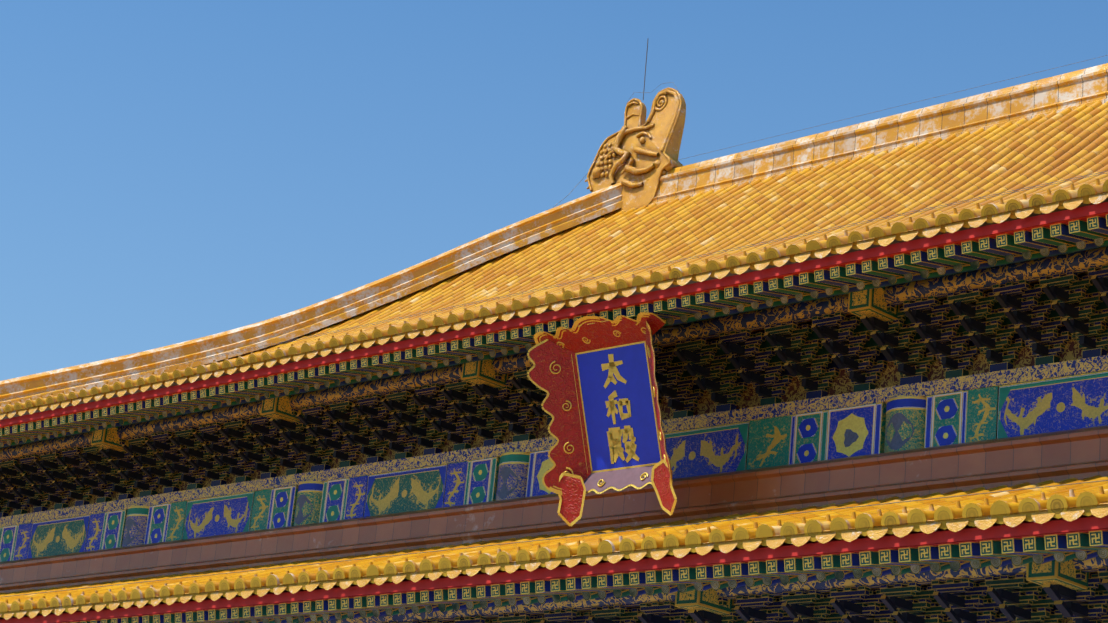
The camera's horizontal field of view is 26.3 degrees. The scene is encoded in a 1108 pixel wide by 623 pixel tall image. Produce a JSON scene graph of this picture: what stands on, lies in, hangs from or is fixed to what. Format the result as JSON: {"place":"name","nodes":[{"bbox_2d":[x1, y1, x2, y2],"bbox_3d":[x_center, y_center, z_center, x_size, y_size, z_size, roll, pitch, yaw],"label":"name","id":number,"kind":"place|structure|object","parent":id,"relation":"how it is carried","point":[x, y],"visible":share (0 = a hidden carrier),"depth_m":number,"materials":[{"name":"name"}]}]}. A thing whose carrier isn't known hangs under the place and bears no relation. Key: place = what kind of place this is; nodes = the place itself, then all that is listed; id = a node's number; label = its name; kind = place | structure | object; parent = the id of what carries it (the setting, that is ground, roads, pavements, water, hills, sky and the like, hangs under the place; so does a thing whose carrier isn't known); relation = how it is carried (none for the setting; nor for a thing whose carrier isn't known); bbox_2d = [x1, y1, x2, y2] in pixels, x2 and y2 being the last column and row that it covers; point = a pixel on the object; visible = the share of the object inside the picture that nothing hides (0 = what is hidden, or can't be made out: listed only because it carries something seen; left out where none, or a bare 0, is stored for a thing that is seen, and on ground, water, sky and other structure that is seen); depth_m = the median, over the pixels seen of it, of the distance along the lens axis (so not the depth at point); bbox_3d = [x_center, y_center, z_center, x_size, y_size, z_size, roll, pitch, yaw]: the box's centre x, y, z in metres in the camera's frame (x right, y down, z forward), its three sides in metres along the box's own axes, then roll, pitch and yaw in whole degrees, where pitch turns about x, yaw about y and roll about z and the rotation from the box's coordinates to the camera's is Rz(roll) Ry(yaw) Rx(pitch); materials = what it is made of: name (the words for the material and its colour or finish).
{"place":"outdoors","nodes":[
{"label":"outdoors","id":0,"kind":"place"},
{"bbox_2d":[0,63,1107,419],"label":"roof body","id":1,"kind":"structure","parent":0,"point":[1028,101],"depth_m":59.27,"materials":[{"name":"ceramic"}]},
{"bbox_2d":[0,99,1107,419],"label":"roof tiles","id":2,"kind":"object","parent":1,"relation":"on","point":[1052,147],"visible":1,"depth_m":50.35,"materials":[{"name":"yellow ceramic"}]},
{"bbox_2d":[551,39,685,216],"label":"roof ridge ornament","id":3,"kind":"object","parent":1,"relation":"on","point":[637,156],"visible":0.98,"depth_m":61.21,"materials":[{"name":"ceramic"}]},
{"bbox_2d":[0,0,1107,380],"label":"sky","id":4,"kind":"structure","parent":0,"point":[172,171],"materials":[{"name":"blue"}]},
{"label":"ground","id":5,"kind":"structure","parent":0,"visible":0},
{"bbox_2d":[0,355,1107,618],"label":"beam","id":6,"kind":"structure","parent":5,"relation":"on","point":[1054,397],"depth_m":39.26,"materials":[{"name":"blue paint"}]},
{"bbox_2d":[0,202,1107,516],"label":"bracket set","id":7,"kind":"object","parent":6,"relation":"on","point":[1024,292],"visible":0.98,"depth_m":38.79,"materials":[{"name":"multicoloured paint"}]},
{"bbox_2d":[527,312,679,526],"bbox_3d":[0.936,1.641,37.605,2.801,3.291,1.680,-11,-24,43],"label":"plaque","id":8,"kind":"object","parent":7,"relation":"hanging from","point":[596,382],"visible":1,"depth_m":37.89,"materials":[{"name":"red wood"}]},
{"bbox_2d":[0,425,1107,617],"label":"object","id":9,"kind":"object","parent":6,"relation":"attached to","point":[1078,454],"visible":0.69,"depth_m":38.88,"materials":[{"name":"wood"}]},
{"bbox_3d":[-4.074,9.656,37.423,51.808,7.450,0.816,-11,-24,43],"label":"lower frame","id":10,"kind":"object","parent":5,"relation":"on","visible":0},
{"bbox_2d":[0,515,1107,622],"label":"eave","id":11,"kind":"object","parent":10,"relation":"on","point":[1055,571],"visible":1,"depth_m":30.49,"materials":[{"name":"red paint"}]},
{"bbox_2d":[0,475,1107,619],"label":"roof tiles","id":12,"kind":"object","parent":11,"relation":"on","point":[1070,503],"visible":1,"depth_m":33.17,"materials":[{"name":"yellow ceramic"}]},
{"bbox_2d":[0,55,1107,596],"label":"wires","id":13,"kind":"object","parent":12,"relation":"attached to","point":[600,277],"visible":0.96,"depth_m":36.34,"materials":[{"name":"grey metal"}]}
]}

